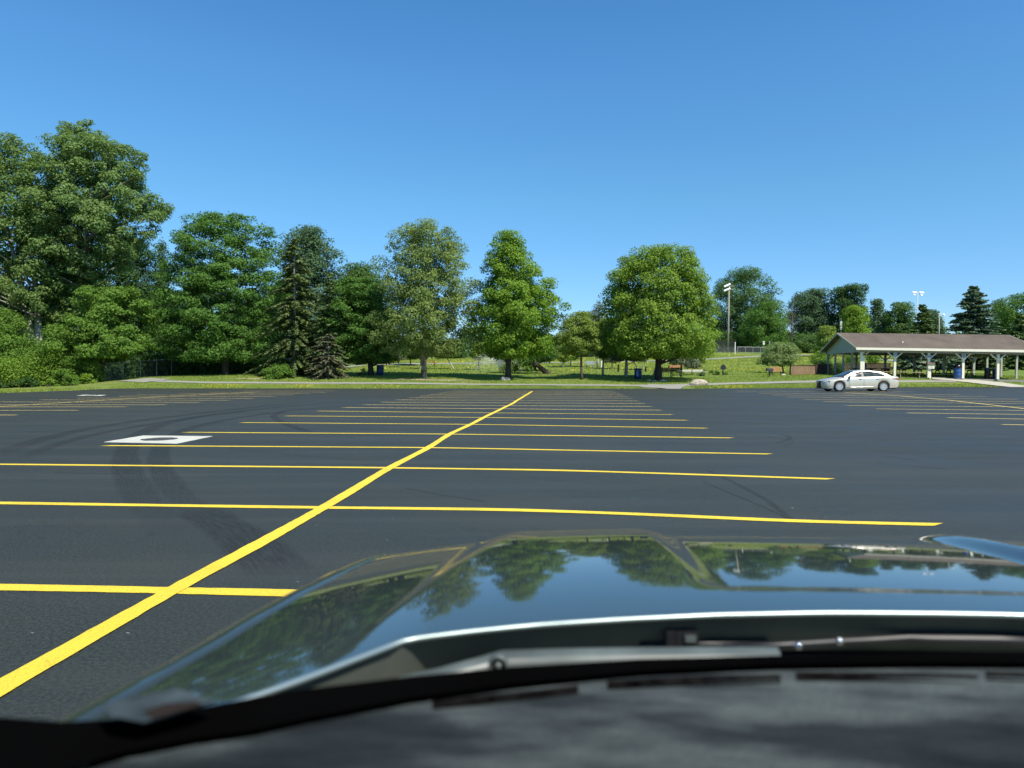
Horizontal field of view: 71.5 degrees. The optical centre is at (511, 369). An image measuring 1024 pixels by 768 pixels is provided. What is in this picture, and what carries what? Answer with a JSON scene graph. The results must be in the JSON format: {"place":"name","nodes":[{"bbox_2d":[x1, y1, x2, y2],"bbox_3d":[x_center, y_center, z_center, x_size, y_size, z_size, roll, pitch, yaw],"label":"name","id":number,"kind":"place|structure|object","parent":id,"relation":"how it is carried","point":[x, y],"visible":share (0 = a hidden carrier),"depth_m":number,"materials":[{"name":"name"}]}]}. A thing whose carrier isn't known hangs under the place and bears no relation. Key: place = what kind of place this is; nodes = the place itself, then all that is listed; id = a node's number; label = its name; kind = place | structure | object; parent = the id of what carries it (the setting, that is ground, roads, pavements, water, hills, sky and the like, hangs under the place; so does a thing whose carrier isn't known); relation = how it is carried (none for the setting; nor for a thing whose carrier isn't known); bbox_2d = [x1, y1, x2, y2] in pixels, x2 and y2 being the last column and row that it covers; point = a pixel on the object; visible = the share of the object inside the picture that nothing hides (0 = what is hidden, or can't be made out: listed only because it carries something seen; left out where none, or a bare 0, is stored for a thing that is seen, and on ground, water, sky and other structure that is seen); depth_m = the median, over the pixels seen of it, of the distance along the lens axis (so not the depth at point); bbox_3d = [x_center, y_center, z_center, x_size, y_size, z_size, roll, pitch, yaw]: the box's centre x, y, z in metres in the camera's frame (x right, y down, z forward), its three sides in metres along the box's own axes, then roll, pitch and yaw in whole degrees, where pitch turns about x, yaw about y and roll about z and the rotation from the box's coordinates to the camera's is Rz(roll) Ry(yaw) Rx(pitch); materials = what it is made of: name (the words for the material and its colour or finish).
{"place":"outdoors","nodes":[
{"label":"outdoors","id":0,"kind":"place"},
{"bbox_2d":[0,387,1023,720],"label":"parking lot","id":1,"kind":"structure","parent":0,"point":[122,563],"depth_m":8.71,"materials":[{"name":"grey asphalt"}]},
{"bbox_2d":[107,435,211,443],"bbox_3d":[-7.054,1.397,14.214,1.578,0.034,1.653,0,0,0],"label":"pavement marking","id":2,"kind":"object","parent":1,"relation":"on","point":[161,439],"visible":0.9,"depth_m":14.16,"materials":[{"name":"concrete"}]},
{"bbox_2d":[0,529,1023,767],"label":"foreground car","id":3,"kind":"object","parent":1,"relation":"on","point":[617,648],"visible":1,"depth_m":0.56,"materials":[{"name":"grey paint"}]},
{"bbox_2d":[816,370,898,391],"bbox_3d":[22.479,0.692,46.434,4.937,1.395,1.973,0,0,0],"label":"silver sedan","id":4,"kind":"object","parent":1,"relation":"on","point":[869,380],"visible":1,"depth_m":45.65,"materials":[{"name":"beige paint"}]},
{"bbox_2d":[0,352,1023,392],"bbox_3d":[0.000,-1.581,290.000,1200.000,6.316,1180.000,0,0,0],"label":"ground","id":5,"kind":"structure","parent":0,"point":[116,382],"depth_m":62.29,"materials":[{"name":"green plant"}]},
{"bbox_2d":[0,381,14,387],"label":"bush","id":6,"kind":"object","parent":5,"relation":"on","point":[11,384],"visible":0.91,"depth_m":56.85,"materials":[{"name":"green plant"}]},
{"bbox_2d":[0,355,30,387],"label":"bush","id":7,"kind":"object","parent":5,"relation":"on","point":[6,364],"visible":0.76,"depth_m":58.56,"materials":[{"name":"green plant"}]},
{"bbox_2d":[0,305,50,378],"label":"boxelder tree","id":8,"kind":"object","parent":5,"relation":"on","point":[7,330],"visible":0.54,"depth_m":62.39,"materials":[{"name":"green plant"}]},
{"bbox_2d":[15,377,40,387],"bbox_3d":[-38.943,1.033,57.277,1.753,0.982,1.731,0,0,-38],"label":"bush","id":9,"kind":"object","parent":5,"relation":"on","point":[27,382],"visible":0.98,"depth_m":56.93,"materials":[{"name":"green plant"}]},
{"bbox_2d":[0,131,77,354],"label":"cottonwood tree","id":10,"kind":"object","parent":5,"relation":"on","point":[18,264],"visible":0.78,"depth_m":68.60,"materials":[{"name":"green plant"}]},
{"bbox_2d":[14,350,72,386],"bbox_3d":[-39.063,-0.114,59.541,4.541,3.169,3.877,0,0,0],"label":"bush","id":11,"kind":"object","parent":5,"relation":"on","point":[44,366],"visible":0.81,"depth_m":58.84,"materials":[{"name":"green plant"}]},
{"bbox_2d":[39,378,59,386],"bbox_3d":[-36.915,1.048,56.870,1.502,0.824,0.740,0,0,-30],"label":"bush","id":12,"kind":"object","parent":5,"relation":"on","point":[51,381],"visible":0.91,"depth_m":56.80,"materials":[{"name":"green plant"}]},
{"bbox_2d":[47,367,78,385],"bbox_3d":[-36.560,0.571,58.018,2.279,1.600,1.862,0,0,-27],"label":"bush","id":13,"kind":"object","parent":5,"relation":"on","point":[61,373],"visible":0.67,"depth_m":57.79,"materials":[{"name":"green plant"}]},
{"bbox_2d":[62,374,79,385],"bbox_3d":[-35.272,0.854,57.150,1.415,0.984,1.158,0,0,0],"label":"bush","id":14,"kind":"object","parent":5,"relation":"on","point":[71,379],"visible":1,"depth_m":56.97,"materials":[{"name":"green plant"}]},
{"bbox_2d":[62,354,109,383],"bbox_3d":[-36.395,-0.059,60.712,3.675,2.621,3.423,0,0,0],"label":"bush","id":15,"kind":"object","parent":5,"relation":"on","point":[90,367],"visible":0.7,"depth_m":60.12,"materials":[{"name":"green plant"}]},
{"bbox_2d":[80,373,96,383],"bbox_3d":[-35.119,0.755,59.245,1.341,0.998,1.401,0,0,-11],"label":"bush","id":16,"kind":"object","parent":5,"relation":"on","point":[85,379],"visible":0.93,"depth_m":58.94,"materials":[{"name":"green plant"}]},
{"bbox_2d":[19,284,159,380],"bbox_3d":[-36.616,-3.093,62.173,11.675,8.682,9.433,0,0,0],"label":"walnut tree","id":17,"kind":"object","parent":5,"relation":"on","point":[102,324],"visible":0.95,"depth_m":60.39,"materials":[{"name":"green plant"}]},
{"bbox_2d":[12,119,174,330],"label":"cottonwood tree","id":18,"kind":"object","parent":5,"relation":"on","point":[90,217],"visible":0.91,"depth_m":69.05,"materials":[{"name":"green plant"}]},
{"bbox_2d":[1,359,206,383],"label":"chain link fence","id":19,"kind":"object","parent":5,"relation":"on","point":[126,374],"visible":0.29,"depth_m":64.47,"materials":[{"name":"grey metal"}]},
{"bbox_2d":[84,237,175,353],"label":"shade tree","id":20,"kind":"object","parent":5,"relation":"on","point":[134,276],"visible":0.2,"depth_m":85.11,"materials":[{"name":"green plant"}]},
{"bbox_2d":[123,378,167,381],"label":"footpath","id":21,"kind":"structure","parent":5,"relation":"on","point":[145,380],"depth_m":59.01,"materials":[{"name":"grey concrete"}]},
{"bbox_2d":[3,328,307,378],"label":"woodland undergrowth","id":22,"kind":"object","parent":5,"relation":"on","point":[216,368],"visible":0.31,"depth_m":69.11,"materials":[{"name":"green plant"}]},
{"bbox_2d":[152,237,169,287],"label":"columnar tree","id":23,"kind":"object","parent":5,"relation":"on","point":[164,248],"visible":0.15,"depth_m":139.77,"materials":[{"name":"green plant"}]},
{"bbox_2d":[176,270,238,346],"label":"woodland tree","id":24,"kind":"object","parent":5,"relation":"on","point":[206,296],"visible":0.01,"depth_m":92.68,"materials":[{"name":"green plant"}]},
{"bbox_2d":[147,210,293,374],"bbox_3d":[-27.070,-6.995,65.761,13.181,15.393,11.396,0,0,0],"label":"oak tree","id":25,"kind":"object","parent":5,"relation":"on","point":[229,338],"visible":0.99,"depth_m":64.06,"materials":[{"name":"green plant"}]},
{"bbox_2d":[237,293,292,349],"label":"woodland tree","id":26,"kind":"object","parent":5,"relation":"on","point":[263,297],"visible":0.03,"depth_m":90.13,"materials":[{"name":"green plant"}]},
{"bbox_2d":[261,363,294,379],"bbox_3d":[-19.850,0.148,60.505,2.585,1.440,2.234,0,0,0],"label":"bush","id":27,"kind":"object","parent":5,"relation":"on","point":[276,371],"visible":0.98,"depth_m":60.14,"materials":[{"name":"green plant"}]},
{"bbox_2d":[242,238,337,377],"bbox_3d":[-19.314,-4.879,63.956,8.713,13.996,7.905,0,0,0],"label":"norway spruce","id":28,"kind":"object","parent":5,"relation":"on","point":[298,340],"visible":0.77,"depth_m":63.25,"materials":[{"name":"green plant"}]},
{"bbox_2d":[270,224,347,366],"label":"shade tree","id":29,"kind":"object","parent":5,"relation":"on","point":[310,241],"visible":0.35,"depth_m":90.68,"materials":[{"name":"green plant"}]},
{"bbox_2d":[303,334,351,379],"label":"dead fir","id":30,"kind":"object","parent":5,"relation":"on","point":[326,357],"visible":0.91,"depth_m":61.15,"materials":[{"name":"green plant"}]},
{"bbox_2d":[305,272,356,375],"bbox_3d":[-15.899,-3.979,62.862,4.387,9.410,4.682,0,0,0],"label":"fir tree","id":31,"kind":"object","parent":5,"relation":"on","point":[330,285],"visible":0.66,"depth_m":62.66,"materials":[{"name":"green plant"}]},
{"bbox_2d":[314,275,399,375],"bbox_3d":[-13.797,-3.881,64.115,8.025,9.297,6.589,0,0,0],"label":"maple tree","id":32,"kind":"object","parent":5,"relation":"on","point":[361,298],"visible":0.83,"depth_m":62.67,"materials":[{"name":"green plant"}]},
{"bbox_2d":[334,261,392,364],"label":"shade tree","id":33,"kind":"object","parent":5,"relation":"on","point":[360,271],"visible":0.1,"depth_m":95.09,"materials":[{"name":"green plant"}]},
{"bbox_2d":[376,365,383,374],"bbox_3d":[-11.868,-0.052,64.006,0.644,1.301,0.641,0,0,9],"label":"trash barrel","id":34,"kind":"object","parent":5,"relation":"on","point":[379,368],"visible":0.93,"depth_m":63.75,"materials":[{"name":"blue plastic"}]},
{"bbox_2d":[366,216,483,377],"bbox_3d":[-7.503,-6.028,61.251,9.602,13.972,9.065,0,0,-40],"label":"sycamore tree","id":35,"kind":"object","parent":5,"relation":"on","point":[422,309],"visible":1,"depth_m":59.70,"materials":[{"name":"green plant"}]},
{"bbox_2d":[438,339,459,368],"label":"young tree","id":36,"kind":"object","parent":5,"relation":"on","point":[453,355],"visible":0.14,"depth_m":79.75,"materials":[{"name":"green plant"}]},
{"bbox_2d":[434,344,469,358],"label":"park tree","id":37,"kind":"object","parent":5,"relation":"on","point":[463,354],"visible":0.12,"depth_m":127.14,"materials":[{"name":"green plant"}]},
{"bbox_2d":[204,383,750,387],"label":"roadside flowers","id":38,"kind":"object","parent":5,"relation":"on","point":[410,387],"visible":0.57,"depth_m":54.68,"materials":[{"name":"yellow plant"}]},
{"bbox_2d":[469,342,487,369],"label":"young tree","id":39,"kind":"object","parent":5,"relation":"on","point":[474,354],"visible":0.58,"depth_m":77.54,"materials":[{"name":"green plant"}]},
{"bbox_2d":[465,229,571,378],"bbox_3d":[0.359,-5.496,60.801,7.849,13.125,7.686,0,0,-42],"label":"maple tree","id":40,"kind":"object","parent":5,"relation":"on","point":[519,315],"visible":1,"depth_m":59.37,"materials":[{"name":"green plant"}]},
{"bbox_2d":[499,341,557,373],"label":"leaning tree","id":41,"kind":"object","parent":5,"relation":"on","point":[530,363],"visible":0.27,"depth_m":69.51,"materials":[{"name":"green plant"}]},
{"bbox_2d":[516,328,559,370],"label":"shade tree","id":42,"kind":"object","parent":5,"relation":"on","point":[546,358],"visible":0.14,"depth_m":75.34,"materials":[{"name":"green plant"}]},
{"bbox_2d":[154,380,955,385],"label":"footpath","id":43,"kind":"structure","parent":5,"relation":"on","point":[524,384],"depth_m":57.08,"materials":[{"name":"grey concrete"}]},
{"bbox_2d":[555,345,571,366],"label":"young tree","id":44,"kind":"object","parent":5,"relation":"on","point":[563,359],"visible":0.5,"depth_m":83.62,"materials":[{"name":"green plant"}]},
{"bbox_2d":[552,310,602,379],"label":"locust tree","id":45,"kind":"object","parent":5,"relation":"on","point":[575,337],"visible":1,"depth_m":59.73,"materials":[{"name":"green plant"}]},
{"bbox_2d":[589,301,608,367],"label":"dead pine","id":46,"kind":"object","parent":5,"relation":"on","point":[596,312],"visible":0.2,"depth_m":83.85,"materials":[{"name":"green plant"}]},
{"bbox_2d":[591,318,616,375],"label":"birch tree","id":47,"kind":"object","parent":5,"relation":"on","point":[599,353],"visible":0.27,"depth_m":66.50,"materials":[{"name":"green plant"}]},
{"bbox_2d":[385,355,848,371],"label":"yellow flowers","id":48,"kind":"object","parent":5,"relation":"on","point":[462,361],"visible":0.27,"depth_m":92.42,"materials":[{"name":"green plant"}]},
{"bbox_2d":[607,345,647,376],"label":"pine tree","id":49,"kind":"object","parent":5,"relation":"on","point":[613,358],"visible":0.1,"depth_m":64.83,"materials":[{"name":"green plant"}]},
{"bbox_2d":[634,368,641,378],"bbox_3d":[10.905,0.250,61.504,0.701,1.300,0.639,1,0,-6],"label":"trash barrel","id":50,"kind":"object","parent":5,"relation":"on","point":[637,373],"visible":0.99,"depth_m":61.24,"materials":[{"name":"blue paint"}]},
{"bbox_2d":[598,242,722,379],"bbox_3d":[12.579,-4.739,60.347,10.521,11.780,9.024,0,0,0],"label":"maple tree","id":51,"kind":"object","parent":5,"relation":"on","point":[663,311],"visible":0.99,"depth_m":58.45,"materials":[{"name":"green plant"}]},
{"bbox_2d":[641,384,686,388],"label":"footpath","id":52,"kind":"structure","parent":5,"relation":"on","point":[664,386],"depth_m":54.13,"materials":[{"name":"grey concrete"}]},
{"bbox_2d":[661,367,681,377],"bbox_3d":[14.200,0.227,63.441,1.900,1.031,0.577,-1,0,-3],"label":"park bench","id":53,"kind":"object","parent":5,"relation":"on","point":[669,370],"visible":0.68,"depth_m":63.25,"materials":[{"name":"brown wood"}]},
{"bbox_2d":[336,354,1023,376],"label":"hill grass","id":54,"kind":"structure","parent":5,"relation":"on","point":[391,370],"depth_m":83.53,"materials":[{"name":"green plant"}]},
{"bbox_2d":[399,326,962,356],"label":"hedgerow","id":55,"kind":"object","parent":5,"relation":"on","point":[465,339],"depth_m":151.49,"materials":[{"name":"green plant"}]},
{"bbox_2d":[668,357,700,369],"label":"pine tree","id":56,"kind":"object","parent":5,"relation":"on","point":[679,361],"visible":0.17,"depth_m":75.57,"materials":[{"name":"green plant"}]},
{"bbox_2d":[683,358,701,374],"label":"young tree","id":57,"kind":"object","parent":5,"relation":"on","point":[692,364],"visible":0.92,"depth_m":67.74,"materials":[{"name":"green plant"}]},
{"bbox_2d":[689,379,708,385],"bbox_3d":[14.745,1.079,56.202,1.489,0.685,0.934,0,0,0],"label":"boulder","id":58,"kind":"object","parent":5,"relation":"on","point":[699,382],"visible":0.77,"depth_m":55.88,"materials":[{"name":"stone"}]},
{"bbox_2d":[706,319,730,351],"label":"woodland tree","id":59,"kind":"object","parent":5,"relation":"on","point":[720,324],"visible":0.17,"depth_m":148.87,"materials":[{"name":"green plant"}]},
{"bbox_2d":[724,283,733,351],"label":"floodlight pole","id":60,"kind":"object","parent":5,"relation":"on","point":[729,288],"visible":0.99,"depth_m":133.89,"materials":[{"name":"grey metal"}]},
{"bbox_2d":[707,265,791,348],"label":"oak tree","id":61,"kind":"object","parent":5,"relation":"on","point":[736,310],"visible":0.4,"depth_m":149.61,"materials":[{"name":"green plant"}]},
{"bbox_2d":[660,330,839,351],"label":"treeline undergrowth","id":62,"kind":"object","parent":5,"relation":"on","point":[723,336],"visible":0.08,"depth_m":144.83,"materials":[{"name":"green plant"}]},
{"bbox_2d":[737,347,774,353],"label":"chain link fence","id":63,"kind":"object","parent":5,"relation":"on","point":[760,352],"visible":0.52,"depth_m":129.03,"materials":[{"name":"grey metal"}]},
{"bbox_2d":[736,300,790,350],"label":"oak tree","id":64,"kind":"object","parent":5,"relation":"on","point":[757,332],"visible":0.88,"depth_m":140.18,"materials":[{"name":"green plant"}]},
{"bbox_2d":[754,341,801,372],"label":"willow tree","id":65,"kind":"object","parent":5,"relation":"on","point":[779,354],"visible":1,"depth_m":71.35,"materials":[{"name":"green plant"}]},
{"bbox_2d":[783,306,797,343],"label":"bare tree","id":66,"kind":"object","parent":5,"relation":"on","point":[791,322],"visible":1,"depth_m":133.96,"materials":[{"name":"green plant"}]},
{"bbox_2d":[789,365,814,374],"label":"board fence","id":67,"kind":"object","parent":5,"relation":"on","point":[802,369],"visible":0.97,"depth_m":66.61,"materials":[{"name":"brown wood"}]},
{"bbox_2d":[789,334,819,352],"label":"shade tree","id":68,"kind":"object","parent":5,"relation":"on","point":[805,343],"visible":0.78,"depth_m":138.09,"materials":[{"name":"green plant"}]},
{"bbox_2d":[785,287,836,335],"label":"shade tree","id":69,"kind":"object","parent":5,"relation":"on","point":[814,315],"visible":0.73,"depth_m":148.24,"materials":[{"name":"green plant"}]},
{"bbox_2d":[807,351,833,364],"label":"young tree","id":70,"kind":"object","parent":5,"relation":"on","point":[823,356],"visible":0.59,"depth_m":79.90,"materials":[{"name":"green plant"}]},
{"bbox_2d":[815,364,833,374],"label":"board fence","id":71,"kind":"object","parent":5,"relation":"on","point":[820,369],"visible":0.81,"depth_m":70.43,"materials":[{"name":"brown wood"}]},
{"bbox_2d":[814,325,835,352],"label":"shade tree","id":72,"kind":"object","parent":5,"relation":"on","point":[826,333],"visible":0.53,"depth_m":117.48,"materials":[{"name":"green plant"}]},
{"bbox_2d":[811,359,845,373],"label":"bush","id":73,"kind":"object","parent":5,"relation":"on","point":[838,366],"visible":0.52,"depth_m":74.83,"materials":[{"name":"green plant"}]},
{"bbox_2d":[821,282,871,333],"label":"oak tree","id":74,"kind":"object","parent":5,"relation":"on","point":[843,297],"visible":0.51,"depth_m":144.80,"materials":[{"name":"green plant"}]},
{"bbox_2d":[844,355,859,363],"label":"young tree","id":75,"kind":"object","parent":5,"relation":"on","point":[848,360],"visible":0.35,"depth_m":85.81,"materials":[{"name":"green plant"}]},
{"bbox_2d":[840,305,873,356],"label":"maple tree","id":76,"kind":"object","parent":5,"relation":"on","point":[855,319],"visible":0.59,"depth_m":119.19,"materials":[{"name":"green plant"}]},
{"bbox_2d":[839,363,890,371],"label":"board fence","id":77,"kind":"object","parent":5,"relation":"on","point":[877,365],"visible":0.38,"depth_m":78.69,"materials":[{"name":"brown wood"}]},
{"bbox_2d":[865,355,882,363],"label":"young tree","id":78,"kind":"object","parent":5,"relation":"on","point":[872,359],"visible":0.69,"depth_m":85.64,"materials":[{"name":"green plant"}]},
{"bbox_2d":[867,298,890,332],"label":"poplar tree","id":79,"kind":"object","parent":5,"relation":"on","point":[877,313],"visible":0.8,"depth_m":139.31,"materials":[{"name":"green plant"}]},
{"bbox_2d":[876,301,915,333],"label":"shade tree","id":80,"kind":"object","parent":5,"relation":"on","point":[900,322],"visible":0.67,"depth_m":136.89,"materials":[{"name":"green plant"}]},
{"bbox_2d":[892,356,926,368],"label":"spruce","id":81,"kind":"object","parent":5,"relation":"on","point":[906,361],"visible":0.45,"depth_m":85.47,"materials":[{"name":"green plant"}]},
{"bbox_2d":[820,333,1023,381],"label":"picnic shelter","id":82,"kind":"object","parent":5,"relation":"on","point":[973,346],"visible":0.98,"depth_m":63.53,"materials":[{"name":"grey concrete"}]},
{"bbox_2d":[892,368,924,377],"bbox_3d":[34.767,0.284,62.606,2.300,0.795,1.705,1,0,9],"label":"picnic table","id":83,"kind":"object","parent":82,"relation":"on","point":[914,372],"visible":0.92,"depth_m":62.24,"materials":[{"name":"brown wood"}]},
{"bbox_2d":[953,364,961,377],"bbox_3d":[38.441,0.107,61.419,0.636,1.240,0.636,1,0,0],"label":"trash barrel","id":84,"kind":"object","parent":82,"relation":"on","point":[957,368],"visible":1,"depth_m":61.21,"materials":[{"name":"blue plastic"}]},
{"bbox_2d":[964,370,992,378],"bbox_3d":[40.843,0.411,62.302,2.300,0.795,1.705,1,0,9],"label":"picnic table","id":85,"kind":"object","parent":82,"relation":"on","point":[971,374],"visible":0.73,"depth_m":61.89,"materials":[{"name":"brown wood"}]},
{"bbox_2d":[984,368,989,378],"bbox_3d":[41.352,0.295,61.919,0.453,0.980,0.453,1,0,0],"label":"trash barrel","id":86,"kind":"object","parent":82,"relation":"on","point":[987,373],"visible":0.98,"depth_m":61.73,"materials":[{"name":"black metal"}]},
{"bbox_2d":[908,304,938,359],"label":"spruce","id":87,"kind":"object","parent":5,"relation":"on","point":[922,326],"visible":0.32,"depth_m":109.56,"materials":[{"name":"green plant"}]},
{"bbox_2d":[926,361,935,378],"bbox_3d":[36.209,0.003,61.596,0.620,1.490,0.480,1,0,9],"label":"information box","id":88,"kind":"object","parent":5,"relation":"on","point":[931,365],"visible":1,"depth_m":61.45,"materials":[{"name":"paint"}]},
{"bbox_2d":[927,309,947,333],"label":"shade tree","id":89,"kind":"object","parent":5,"relation":"on","point":[935,318],"visible":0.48,"depth_m":129.13,"materials":[{"name":"green plant"}]},
{"bbox_2d":[926,356,965,369],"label":"spruce","id":90,"kind":"object","parent":5,"relation":"on","point":[938,362],"visible":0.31,"depth_m":83.46,"materials":[{"name":"green plant"}]},
{"bbox_2d":[957,332,984,368],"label":"spruce","id":91,"kind":"object","parent":5,"relation":"on","point":[968,363],"visible":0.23,"depth_m":84.33,"materials":[{"name":"green plant"}]},
{"bbox_2d":[947,286,1006,361],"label":"blue spruce","id":92,"kind":"object","parent":5,"relation":"on","point":[972,319],"visible":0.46,"depth_m":99.22,"materials":[{"name":"green plant"}]},
{"bbox_2d":[932,377,1023,386],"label":"walkway","id":93,"kind":"structure","parent":5,"relation":"on","point":[986,382],"depth_m":60.05,"materials":[{"name":"concrete"}]},
{"bbox_2d":[978,356,1009,370],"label":"spruce","id":94,"kind":"object","parent":5,"relation":"on","point":[991,362],"visible":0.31,"depth_m":81.78,"materials":[{"name":"green plant"}]},
{"bbox_2d":[990,300,1007,328],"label":"shade tree","id":95,"kind":"object","parent":5,"relation":"on","point":[998,305],"visible":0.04,"depth_m":139.53,"materials":[{"name":"green plant"}]},
{"bbox_2d":[983,292,1023,334],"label":"oak tree","id":96,"kind":"object","parent":5,"relation":"on","point":[1009,313],"visible":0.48,"depth_m":124.45,"materials":[{"name":"green plant"}]},
{"bbox_2d":[1003,334,1023,369],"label":"spruce","id":97,"kind":"object","parent":5,"relation":"on","point":[1010,361],"visible":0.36,"depth_m":83.58,"materials":[{"name":"green plant"}]},
{"bbox_2d":[1004,315,1023,358],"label":"spruce","id":98,"kind":"object","parent":5,"relation":"on","point":[1018,323],"visible":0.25,"depth_m":95.87,"materials":[{"name":"green plant"}]},
{"bbox_2d":[0,0,1023,350],"label":"sky","id":99,"kind":"structure","parent":0,"point":[830,144],"materials":[{"name":"blue"}]},
{"bbox_2d":[345,355,790,366],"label":"hill path","id":100,"kind":"structure","parent":0,"point":[543,362],"depth_m":98.10,"materials":[{"name":"grey concrete"}]},
{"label":"lawn sprinkler","id":101,"kind":"object","parent":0,"visible":0},
{"bbox_2d":[467,356,534,373],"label":"water spray","id":102,"kind":"object","parent":101,"relation":"attached to","point":[491,359],"visible":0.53,"depth_m":71.92,"materials":[{"name":"white liquid"}]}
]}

